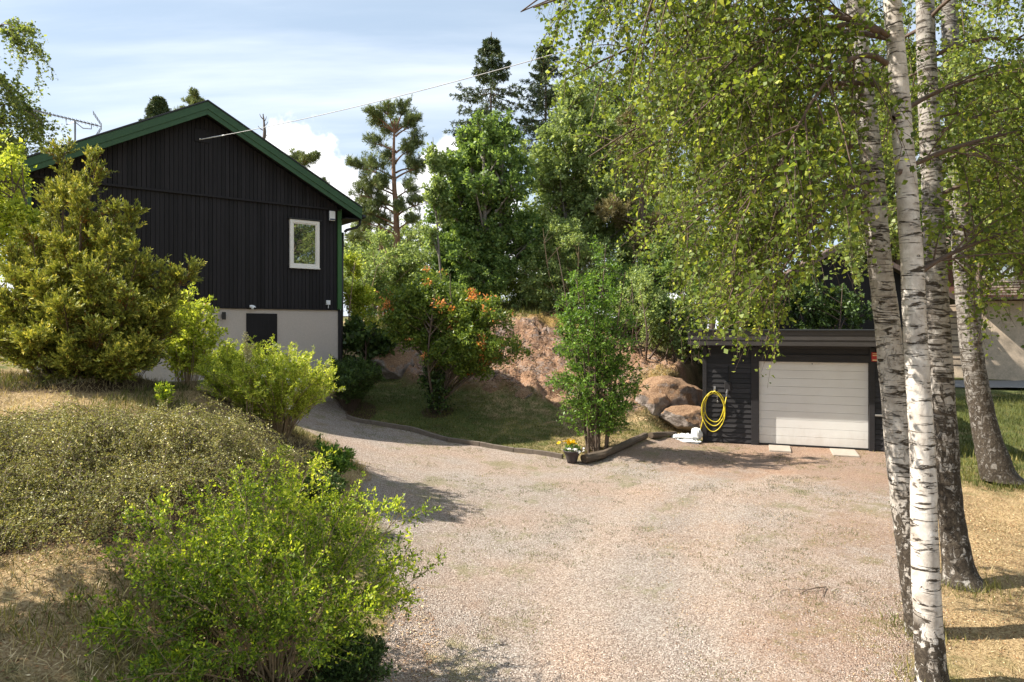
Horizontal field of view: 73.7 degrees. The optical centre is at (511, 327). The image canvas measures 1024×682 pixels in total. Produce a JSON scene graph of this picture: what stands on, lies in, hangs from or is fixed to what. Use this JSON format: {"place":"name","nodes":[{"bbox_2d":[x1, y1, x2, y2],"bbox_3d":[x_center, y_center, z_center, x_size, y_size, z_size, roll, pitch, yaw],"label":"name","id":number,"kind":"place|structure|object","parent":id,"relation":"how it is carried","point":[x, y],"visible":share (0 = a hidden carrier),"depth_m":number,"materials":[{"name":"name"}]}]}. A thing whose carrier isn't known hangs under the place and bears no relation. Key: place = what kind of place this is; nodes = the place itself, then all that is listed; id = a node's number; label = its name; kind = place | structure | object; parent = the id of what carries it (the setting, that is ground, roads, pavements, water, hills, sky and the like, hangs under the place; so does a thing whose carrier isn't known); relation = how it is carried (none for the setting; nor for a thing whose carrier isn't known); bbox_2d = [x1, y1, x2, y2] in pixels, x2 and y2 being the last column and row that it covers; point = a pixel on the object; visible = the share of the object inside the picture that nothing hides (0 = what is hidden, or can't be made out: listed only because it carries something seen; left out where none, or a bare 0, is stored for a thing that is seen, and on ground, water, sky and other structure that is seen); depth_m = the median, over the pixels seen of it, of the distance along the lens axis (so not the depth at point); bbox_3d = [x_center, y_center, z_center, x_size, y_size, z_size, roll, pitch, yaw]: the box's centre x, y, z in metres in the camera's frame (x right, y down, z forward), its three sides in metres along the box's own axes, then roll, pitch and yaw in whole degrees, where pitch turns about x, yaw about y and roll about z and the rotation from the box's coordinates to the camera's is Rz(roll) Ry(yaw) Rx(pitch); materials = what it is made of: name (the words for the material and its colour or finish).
{"place":"outdoors","nodes":[
{"label":"outdoors","id":0,"kind":"place"},
{"bbox_2d":[0,304,1023,681],"bbox_3d":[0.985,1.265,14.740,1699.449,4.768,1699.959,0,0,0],"label":"ground","id":1,"kind":"structure","parent":0,"point":[966,604],"depth_m":6.57,"materials":[{"name":"beige plant"}]},
{"bbox_2d":[0,129,52,290],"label":"orchard tree","id":2,"kind":"object","parent":1,"relation":"on","point":[18,206],"visible":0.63,"depth_m":12.57,"materials":[{"name":"green plant"}]},
{"bbox_2d":[0,16,71,155],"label":"weeping birch","id":3,"kind":"object","parent":1,"relation":"on","point":[35,132],"visible":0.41,"depth_m":26.15,"materials":[{"name":"green plant"}]},
{"bbox_2d":[0,135,205,384],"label":"juniper","id":4,"kind":"object","parent":1,"relation":"on","point":[76,308],"visible":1,"depth_m":10.36,"materials":[{"name":"green plant"}]},
{"bbox_2d":[88,596,145,647],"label":"weed","id":5,"kind":"object","parent":1,"relation":"on","point":[98,619],"visible":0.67,"depth_m":4.72,"materials":[{"name":"green plant"}]},
{"bbox_2d":[138,94,171,120],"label":"spruce tree","id":6,"kind":"object","parent":1,"relation":"on","point":[157,105],"visible":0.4,"depth_m":44.58,"materials":[{"name":"green plant"}]},
{"bbox_2d":[126,639,189,681],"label":"weed","id":7,"kind":"object","parent":1,"relation":"on","point":[178,654],"visible":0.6,"depth_m":4.58,"materials":[{"name":"green plant"}]},
{"bbox_2d":[154,381,174,409],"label":"weed","id":8,"kind":"object","parent":1,"relation":"on","point":[166,390],"visible":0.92,"depth_m":9.58,"materials":[{"name":"green plant"}]},
{"bbox_2d":[0,390,341,582],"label":"cotoneaster","id":9,"kind":"object","parent":1,"relation":"on","point":[219,433],"visible":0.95,"depth_m":7.11,"materials":[{"name":"green plant"}]},
{"bbox_2d":[0,100,365,383],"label":"house","id":10,"kind":"structure","parent":1,"relation":"on","point":[244,215],"depth_m":18.19,"materials":[{"name":"black wood"}]},
{"bbox_2d":[33,110,101,140],"bbox_3d":[-11.181,-4.836,17.274,1.710,1.273,0.314,0,0,-3],"label":"tv antenna","id":11,"kind":"object","parent":10,"relation":"attached to","point":[78,121],"visible":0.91,"depth_m":17.25,"materials":[{"name":"grey metal"}]},
{"bbox_2d":[246,313,276,358],"bbox_3d":[-6.849,0.632,18.680,0.830,2.035,0.065,0,0,-38],"label":"basement door","id":12,"kind":"structure","parent":10,"relation":"in","point":[261,325],"depth_m":18.64,"materials":[{"name":"black"}]},
{"bbox_2d":[288,217,321,269],"bbox_3d":[-5.873,-2.375,19.379,0.950,1.410,0.125,0,0,-38],"label":"window","id":13,"kind":"structure","parent":10,"relation":"in","point":[304,235],"depth_m":19.36,"materials":[{"name":"white paint"}]},
{"bbox_2d":[199,18,673,139],"bbox_3d":[4.872,-5.695,8.859,31.296,2.114,0.040,0,0,34],"label":"overhead cable","id":14,"kind":"object","parent":10,"relation":"attached to","point":[405,94],"visible":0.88,"depth_m":13.51,"materials":[{"name":"white plastic"}]},
{"bbox_2d":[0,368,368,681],"bbox_3d":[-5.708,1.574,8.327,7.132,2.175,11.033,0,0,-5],"label":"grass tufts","id":15,"kind":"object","parent":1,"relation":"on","point":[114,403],"visible":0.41,"depth_m":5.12,"materials":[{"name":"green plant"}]},
{"bbox_2d":[172,86,205,109],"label":"pine tree","id":16,"kind":"object","parent":1,"relation":"on","point":[193,97],"visible":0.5,"depth_m":42.51,"materials":[{"name":"green plant"}]},
{"bbox_2d":[161,281,228,390],"bbox_3d":[-6.029,0.193,12.630,1.364,2.257,1.475,0,0,-41],"label":"rose bush","id":17,"kind":"object","parent":1,"relation":"on","point":[184,349],"visible":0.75,"depth_m":12.45,"materials":[{"name":"green plant"}]},
{"bbox_2d":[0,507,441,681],"bbox_3d":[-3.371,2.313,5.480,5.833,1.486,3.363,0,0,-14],"label":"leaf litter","id":18,"kind":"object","parent":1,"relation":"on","point":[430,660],"visible":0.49,"depth_m":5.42,"materials":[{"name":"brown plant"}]},
{"bbox_2d":[191,337,266,404],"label":"yellow shrub","id":19,"kind":"object","parent":1,"relation":"on","point":[225,352],"visible":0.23,"depth_m":11.34,"materials":[{"name":"green plant"}]},
{"bbox_2d":[240,331,258,422],"bbox_3d":[-4.119,0.811,10.683,0.290,1.538,0.226,0,0,0],"label":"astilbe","id":20,"kind":"object","parent":1,"relation":"on","point":[249,355],"visible":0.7,"depth_m":10.69,"materials":[{"name":"green plant"}]},
{"bbox_2d":[65,446,446,681],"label":"arching shrub","id":21,"kind":"object","parent":1,"relation":"on","point":[210,588],"visible":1,"depth_m":5.07,"materials":[{"name":"green plant"}]},
{"bbox_2d":[194,334,345,438],"bbox_3d":[-3.940,0.972,11.184,2.311,1.741,2.296,0,0,0],"label":"yellow shrub","id":22,"kind":"object","parent":1,"relation":"on","point":[281,390],"visible":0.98,"depth_m":10.81,"materials":[{"name":"leaf"},{"name":"tan twig"}]},
{"bbox_2d":[284,147,329,183],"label":"pine tree","id":23,"kind":"object","parent":1,"relation":"on","point":[303,158],"visible":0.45,"depth_m":39.67,"materials":[{"name":"green plant"}]},
{"bbox_2d":[300,468,349,511],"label":"border plant","id":24,"kind":"object","parent":1,"relation":"on","point":[338,478],"visible":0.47,"depth_m":9.21,"materials":[{"name":"green plant"}]},
{"bbox_2d":[303,434,357,480],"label":"border plant","id":25,"kind":"object","parent":1,"relation":"on","point":[339,458],"visible":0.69,"depth_m":10.28,"materials":[{"name":"green plant"}]},
{"bbox_2d":[305,624,401,681],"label":"dark shrub","id":26,"kind":"object","parent":1,"relation":"on","point":[343,670],"visible":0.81,"depth_m":5.47,"materials":[{"name":"green plant"}]},
{"bbox_2d":[320,352,386,411],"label":"clipped dark shrub","id":27,"kind":"object","parent":1,"relation":"on","point":[358,379],"visible":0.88,"depth_m":18.00,"materials":[{"name":"green plant"}]},
{"bbox_2d":[343,249,385,326],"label":"hillside bush","id":28,"kind":"object","parent":1,"relation":"on","point":[357,299],"visible":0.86,"depth_m":22.94,"materials":[{"name":"green plant"}]},
{"bbox_2d":[344,171,392,318],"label":"pine tree","id":29,"kind":"object","parent":1,"relation":"on","point":[376,180],"visible":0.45,"depth_m":33.91,"materials":[{"name":"green plant"}]},
{"bbox_2d":[343,314,397,372],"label":"leaf bush","id":30,"kind":"object","parent":1,"relation":"on","point":[355,338],"visible":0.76,"depth_m":20.82,"materials":[{"name":"green plant"}]},
{"bbox_2d":[344,93,428,303],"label":"pine tree","id":31,"kind":"object","parent":1,"relation":"on","point":[409,145],"visible":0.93,"depth_m":33.32,"materials":[{"name":"green plant"}]},
{"bbox_2d":[344,208,438,310],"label":"background tree","id":32,"kind":"object","parent":1,"relation":"on","point":[411,233],"visible":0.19,"depth_m":42.89,"materials":[{"name":"green plant"}]},
{"bbox_2d":[344,227,443,319],"bbox_3d":[-4.719,-2.082,27.264,4.997,4.097,4.577,0,0,0],"label":"hillside bush","id":33,"kind":"object","parent":1,"relation":"on","point":[397,271],"visible":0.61,"depth_m":26.82,"materials":[{"name":"green plant"}]},
{"bbox_2d":[418,142,454,277],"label":"sapling tree","id":34,"kind":"object","parent":1,"relation":"on","point":[435,162],"visible":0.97,"depth_m":25.42,"materials":[{"name":"green plant"}]},
{"bbox_2d":[420,251,517,304],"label":"hillside bush","id":35,"kind":"object","parent":1,"relation":"on","point":[497,286],"visible":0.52,"depth_m":25.51,"materials":[{"name":"green plant"}]},
{"bbox_2d":[422,107,548,296],"bbox_3d":[-0.800,-4.727,27.116,5.731,8.092,4.338,0,0,-20],"label":"broadleaf tree","id":36,"kind":"object","parent":1,"relation":"on","point":[484,192],"visible":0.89,"depth_m":26.20,"materials":[{"name":"green plant"}]},
{"bbox_2d":[429,32,543,170],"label":"spruce tree","id":37,"kind":"object","parent":1,"relation":"on","point":[489,63],"visible":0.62,"depth_m":42.59,"materials":[{"name":"green plant"}]},
{"bbox_2d":[514,44,564,155],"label":"spruce tree","id":38,"kind":"object","parent":1,"relation":"on","point":[535,91],"visible":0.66,"depth_m":43.55,"materials":[{"name":"green plant"}]},
{"bbox_2d":[401,312,690,432],"bbox_3d":[0.305,1.230,22.220,10.540,3.601,6.120,0,0,0],"label":"rock outcrop","id":39,"kind":"object","parent":1,"relation":"on","point":[537,362],"visible":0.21,"depth_m":21.48,"materials":[{"name":"brown stone"}]},
{"bbox_2d":[369,344,419,378],"bbox_3d":[-3.821,1.228,21.530,1.869,1.472,1.178,0,0,-26],"label":"boulder","id":40,"kind":"object","parent":39,"relation":"on","point":[397,365],"visible":0.49,"depth_m":21.14,"materials":[{"name":"grey stone"}]},
{"bbox_2d":[483,381,498,392],"bbox_3d":[-0.633,2.000,20.295,1.000,0.801,0.781,0,0,-27],"label":"boulder","id":41,"kind":"object","parent":39,"relation":"on","point":[489,387],"visible":0.35,"depth_m":20.09,"materials":[{"name":"brown stone"}]},
{"bbox_2d":[515,388,532,398],"bbox_3d":[0.311,2.127,20.111,0.945,0.723,0.704,0,0,-42],"label":"boulder","id":42,"kind":"object","parent":39,"relation":"on","point":[523,393],"visible":0.36,"depth_m":19.82,"materials":[{"name":"brown stone"}]},
{"bbox_2d":[395,311,690,431],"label":"needle litter","id":43,"kind":"object","parent":39,"relation":"on","point":[556,360],"visible":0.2,"depth_m":21.57,"materials":[{"name":"brown plant"}]},
{"bbox_2d":[600,262,647,349],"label":"sapling tree","id":44,"kind":"object","parent":39,"relation":"on","point":[632,278],"visible":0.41,"depth_m":23.51,"materials":[{"name":"green plant"}]},
{"bbox_2d":[625,265,670,360],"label":"sapling tree","id":45,"kind":"object","parent":39,"relation":"on","point":[655,316],"visible":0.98,"depth_m":22.11,"materials":[{"name":"green plant"}]},
{"bbox_2d":[635,388,671,417],"bbox_3d":[4.130,2.337,19.766,0.996,1.155,0.926,0,0,-13],"label":"boulder","id":46,"kind":"object","parent":39,"relation":"on","point":[658,403],"visible":0.45,"depth_m":19.39,"materials":[{"name":"brown stone"}]},
{"bbox_2d":[639,287,678,359],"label":"sapling tree","id":47,"kind":"object","parent":39,"relation":"on","point":[668,298],"visible":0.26,"depth_m":22.79,"materials":[{"name":"green plant"}]},
{"bbox_2d":[635,367,689,433],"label":"mossy grass","id":48,"kind":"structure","parent":39,"relation":"on","point":[645,410],"depth_m":19.46,"materials":[{"name":"green plant"}]},
{"bbox_2d":[639,375,702,406],"bbox_3d":[4.803,2.131,20.305,2.119,1.454,1.677,0,0,0],"label":"boulder","id":49,"kind":"object","parent":39,"relation":"on","point":[678,391],"visible":0.47,"depth_m":19.72,"materials":[{"name":"brown stone"}]},
{"bbox_2d":[502,243,621,309],"bbox_3d":[1.312,-2.190,28.770,6.575,3.964,3.493,0,0,-13],"label":"hillside bush","id":50,"kind":"object","parent":1,"relation":"on","point":[513,289],"visible":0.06,"depth_m":28.14,"materials":[{"name":"green plant"}]},
{"bbox_2d":[505,214,629,315],"bbox_3d":[2.045,-2.256,25.801,4.745,4.114,2.867,0,0,9],"label":"hillside bush","id":51,"kind":"object","parent":1,"relation":"on","point":[548,282],"visible":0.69,"depth_m":25.34,"materials":[{"name":"green plant"}]},
{"bbox_2d":[509,71,657,304],"bbox_3d":[3.220,-5.745,29.354,6.522,10.404,4.744,0,0,9],"label":"broadleaf tree","id":52,"kind":"object","parent":1,"relation":"on","point":[570,195],"visible":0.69,"depth_m":28.48,"materials":[{"name":"green plant"}]},
{"bbox_2d":[556,53,685,259],"bbox_3d":[6.876,-8.140,40.110,8.793,16.507,7.536,0,0,0],"label":"background tree","id":53,"kind":"object","parent":1,"relation":"on","point":[592,79],"visible":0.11,"depth_m":39.11,"materials":[{"name":"green plant"}]},
{"bbox_2d":[592,104,671,327],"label":"pine tree","id":54,"kind":"object","parent":1,"relation":"on","point":[618,212],"visible":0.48,"depth_m":27.34,"materials":[{"name":"green plant"}]},
{"bbox_2d":[590,232,709,331],"bbox_3d":[5.233,-1.520,25.672,4.925,4.246,2.894,0,0,0],"label":"hillside bush","id":55,"kind":"object","parent":1,"relation":"on","point":[666,260],"visible":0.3,"depth_m":25.12,"materials":[{"name":"green plant"}]},
{"bbox_2d":[602,208,710,278],"bbox_3d":[6.443,-2.558,29.938,5.345,5.338,2.664,0,0,0],"label":"hillside bush","id":56,"kind":"object","parent":1,"relation":"on","point":[628,257],"visible":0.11,"depth_m":29.47,"materials":[{"name":"green plant"}]},
{"bbox_2d":[659,405,702,431],"bbox_3d":[4.908,2.564,19.121,1.465,0.779,0.842,0,0,0],"label":"boulder","id":57,"kind":"object","parent":1,"relation":"on","point":[684,417],"visible":0.82,"depth_m":18.94,"materials":[{"name":"brown stone"}]},
{"bbox_2d":[662,293,704,363],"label":"sapling tree","id":58,"kind":"object","parent":1,"relation":"on","point":[674,344],"visible":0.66,"depth_m":22.27,"materials":[{"name":"green plant"}]},
{"bbox_2d":[628,83,758,346],"bbox_3d":[9.593,-5.653,34.420,7.785,13.676,5.526,0,0,-21],"label":"understorey tree","id":59,"kind":"object","parent":1,"relation":"on","point":[691,191],"visible":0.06,"depth_m":33.48,"materials":[{"name":"green plant"}]},
{"bbox_2d":[676,274,715,361],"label":"sapling tree","id":60,"kind":"object","parent":1,"relation":"on","point":[700,350],"visible":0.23,"depth_m":23.19,"materials":[{"name":"green plant"}]},
{"bbox_2d":[635,13,794,328],"bbox_3d":[11.493,-9.000,37.776,10.152,20.481,7.668,0,0,0],"label":"background tree","id":61,"kind":"object","parent":1,"relation":"on","point":[712,324],"visible":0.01,"depth_m":37.42,"materials":[{"name":"green plant"}]},
{"bbox_2d":[662,151,822,327],"bbox_3d":[9.446,-3.025,27.331,7.157,8.648,4.848,0,0,-25],"label":"understorey tree","id":62,"kind":"object","parent":1,"relation":"on","point":[711,246],"visible":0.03,"depth_m":26.95,"materials":[{"name":"green plant"}]},
{"bbox_2d":[698,267,796,328],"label":"understorey bush","id":63,"kind":"object","parent":1,"relation":"on","point":[751,324],"visible":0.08,"depth_m":24.37,"materials":[{"name":"green plant"}]},
{"bbox_2d":[520,0,1004,636],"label":"birch tree","id":64,"kind":"object","parent":1,"relation":"on","point":[742,260],"visible":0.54,"depth_m":6.83,"materials":[{"name":"green plant"}]},
{"bbox_2d":[522,0,1023,681],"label":"birch tree","id":65,"kind":"object","parent":1,"relation":"on","point":[930,656],"visible":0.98,"depth_m":6.01,"materials":[{"name":"green plant"}]},
{"bbox_2d":[687,329,902,451],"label":"garage","id":66,"kind":"structure","parent":1,"relation":"on","point":[822,390],"depth_m":17.16,"materials":[{"name":"felt"},{"name":"black wood"},{"name":"paint"}]},
{"bbox_2d":[759,361,867,449],"bbox_3d":[7.522,1.925,17.102,2.510,2.127,0.055,0,0,20],"label":"garage door","id":67,"kind":"structure","parent":66,"relation":"in","point":[806,404],"depth_m":17.07,"materials":[{"name":"paint"}]},
{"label":"hose hook","id":68,"kind":"object","parent":66,"relation":"attached to","visible":0},
{"bbox_2d":[700,389,727,431],"bbox_3d":[5.225,2.218,17.720,0.770,1.250,0.092,0,0,17],"label":"garden hose","id":69,"kind":"object","parent":68,"relation":"hanging from","point":[724,407],"visible":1,"depth_m":17.71,"materials":[{"name":"yellow rubber"}]},
{"bbox_2d":[717,55,891,258],"bbox_3d":[14.743,-6.440,35.952,6.766,17.340,8.574,0,0,-43],"label":"understorey tree","id":70,"kind":"object","parent":1,"relation":"on","point":[810,140],"visible":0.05,"depth_m":34.56,"materials":[{"name":"green plant"}]},
{"bbox_2d":[615,439,1023,681],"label":"leaf litter","id":71,"kind":"object","parent":1,"relation":"on","point":[797,548],"visible":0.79,"depth_m":9.85,"materials":[{"name":"brown plant"}]},
{"bbox_2d":[785,268,873,328],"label":"understorey bush","id":72,"kind":"object","parent":1,"relation":"on","point":[835,310],"visible":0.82,"depth_m":24.02,"materials":[{"name":"green plant"}]},
{"bbox_2d":[750,244,954,351],"bbox_3d":[14.000,-0.250,30.340,8.002,6.500,7.001,0,0,12],"label":"cabin","id":73,"kind":"object","parent":1,"relation":"on","point":[866,290],"visible":0.12,"depth_m":27.37,"materials":[{"name":"black"}]},
{"bbox_2d":[819,0,950,264],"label":"background tree","id":74,"kind":"object","parent":1,"relation":"on","point":[890,195],"visible":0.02,"depth_m":35.23,"materials":[{"name":"green plant"}]},
{"bbox_2d":[812,0,1023,484],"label":"birch tree","id":75,"kind":"object","parent":1,"relation":"on","point":[994,460],"visible":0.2,"depth_m":13.33,"materials":[{"name":"green plant"}]},
{"bbox_2d":[820,0,1023,592],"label":"birch tree","id":76,"kind":"object","parent":1,"relation":"on","point":[957,562],"visible":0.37,"depth_m":8.28,"materials":[{"name":"green plant"}]},
{"bbox_2d":[861,221,1023,379],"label":"neighbour house","id":77,"kind":"structure","parent":1,"relation":"on","point":[1005,351],"depth_m":38.68,"materials":[{"name":"beige roof concrete"},{"name":"beige plaster"}]},
{"bbox_2d":[878,469,1023,681],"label":"root grass","id":78,"kind":"structure","parent":1,"relation":"on","point":[970,590],"depth_m":7.67,"materials":[{"name":"beige plant"}]},
{"bbox_2d":[918,136,1022,322],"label":"understorey tree","id":79,"kind":"object","parent":1,"relation":"on","point":[948,232],"visible":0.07,"depth_m":31.07,"materials":[{"name":"green plant"}]},
{"bbox_2d":[943,483,1023,681],"bbox_3d":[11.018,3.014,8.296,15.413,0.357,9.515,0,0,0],"label":"dry grass","id":80,"kind":"structure","parent":1,"relation":"on","point":[1002,564],"depth_m":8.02,"materials":[{"name":"beige plant"}]},
{"bbox_2d":[0,0,1023,328],"label":"sky","id":81,"kind":"structure","parent":0,"point":[284,61],"materials":[{"name":"blue"}]},
{"bbox_2d":[350,374,676,459],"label":"lawn","id":82,"kind":"structure","parent":0,"point":[534,407],"depth_m":18.61,"materials":[{"name":"plant"}]},
{"bbox_2d":[371,420,407,430],"bbox_3d":[-3.044,2.498,17.048,1.065,0.308,0.080,0,0,22],"label":"lawn edging","id":83,"kind":"object","parent":82,"relation":"on","point":[390,425],"visible":0.53,"depth_m":17.01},
{"bbox_2d":[408,426,447,441],"bbox_3d":[-2.035,2.628,16.522,1.198,0.390,0.080,0,0,33],"label":"lawn edging","id":84,"kind":"object","parent":82,"relation":"on","point":[426,433],"visible":0.6,"depth_m":16.49,"materials":[{"name":"brown wood"}]},
{"bbox_2d":[416,365,454,414],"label":"ivy bush","id":85,"kind":"object","parent":82,"relation":"on","point":[437,382],"visible":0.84,"depth_m":18.43,"materials":[{"name":"green plant"}]},
{"bbox_2d":[364,264,533,411],"bbox_3d":[-1.696,0.299,18.708,4.591,4.215,3.397,0,0,0],"label":"flowering shrub","id":86,"kind":"object","parent":82,"relation":"on","point":[427,310],"visible":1,"depth_m":18.08,"materials":[{"name":"green plant"}]},
{"bbox_2d":[447,437,479,445],"bbox_3d":[-1.134,2.744,16.058,0.817,0.278,0.080,0,0,20],"label":"lawn edging","id":87,"kind":"object","parent":82,"relation":"on","point":[464,441],"visible":0.57,"depth_m":16.02,"materials":[{"name":"brown wood"}]},
{"bbox_2d":[480,442,513,451],"bbox_3d":[-0.344,2.816,15.758,0.850,0.304,0.080,0,0,22],"label":"lawn edging","id":88,"kind":"object","parent":82,"relation":"on","point":[498,447],"visible":0.56,"depth_m":15.72,"materials":[{"name":"brown wood"}]},
{"bbox_2d":[514,448,562,458],"bbox_3d":[0.591,2.883,15.357,1.161,0.283,0.080,0,0,24],"label":"lawn edging","id":89,"kind":"object","parent":82,"relation":"on","point":[539,452],"visible":0.55,"depth_m":15.31,"materials":[{"name":"brown wood"}]},
{"bbox_2d":[541,234,653,452],"bbox_3d":[1.920,0.383,15.889,2.603,5.067,2.466,0,0,-23],"label":"multi stem tree","id":90,"kind":"object","parent":82,"relation":"on","point":[596,409],"visible":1,"depth_m":15.57,"materials":[{"name":"green plant"}]},
{"bbox_2d":[648,431,677,438],"bbox_3d":[3.925,2.790,17.750,0.174,0.280,1.312,0,0,40],"label":"edging log","id":91,"kind":"object","parent":82,"relation":"on","point":[652,435],"visible":0.84,"depth_m":17.51,"materials":[{"name":"brown wood"}]},
{"bbox_2d":[366,299,694,358],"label":"hill grass","id":92,"kind":"structure","parent":0,"point":[506,306],"depth_m":25.59,"materials":[{"name":"plant"}]},
{"bbox_2d":[291,391,953,681],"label":"gravel driveway","id":93,"kind":"structure","parent":0,"point":[329,420],"depth_m":8.80,"materials":[{"name":"beige gravel"}]},
{"bbox_2d":[557,439,583,463],"bbox_3d":[1.260,2.662,14.722,0.604,0.530,0.517,0,0,0],"label":"flower pot","id":94,"kind":"object","parent":93,"relation":"on","point":[571,452],"visible":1,"depth_m":14.69,"materials":[{"name":"ceramic"}]},
{"bbox_2d":[580,450,606,463],"bbox_3d":[1.786,2.825,14.919,0.619,0.225,0.227,0,0,-40],"label":"edging log","id":95,"kind":"object","parent":93,"relation":"on","point":[593,456],"visible":1,"depth_m":14.80,"materials":[{"name":"brown wood"}]},
{"bbox_2d":[604,432,647,456],"bbox_3d":[2.676,2.761,16.089,0.174,0.300,2.231,0,0,35],"label":"edging log","id":96,"kind":"object","parent":93,"relation":"on","point":[623,445],"visible":0.94,"depth_m":15.99,"materials":[{"name":"brown wood"}]},
{"bbox_2d":[353,421,913,681],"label":"gravel weeds","id":97,"kind":"object","parent":93,"relation":"on","point":[671,537],"visible":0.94,"depth_m":9.95,"materials":[{"name":"beige gravel"}]},
{"bbox_2d":[769,445,790,452],"bbox_3d":[6.602,2.998,16.833,0.500,0.065,0.810,0,0,20],"label":"concrete slab","id":98,"kind":"object","parent":93,"relation":"on","point":[779,448],"depth_m":16.74,"materials":[{"name":"beige concrete"}]},
{"bbox_2d":[830,448,859,457],"bbox_3d":[7.922,2.998,16.278,0.560,0.065,0.910,0,0,20],"label":"concrete slab","id":99,"kind":"object","parent":93,"relation":"on","point":[842,452],"depth_m":16.20,"materials":[{"name":"beige concrete"}]},
{"bbox_2d":[955,380,1023,387],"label":"road","id":100,"kind":"structure","parent":0,"point":[1005,383],"depth_m":35.08,"materials":[{"name":"grey asphalt"}]},
{"bbox_2d":[956,390,1023,492],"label":"meadow grass","id":101,"kind":"structure","parent":0,"point":[963,449],"depth_m":19.68,"materials":[{"name":"green plant"}]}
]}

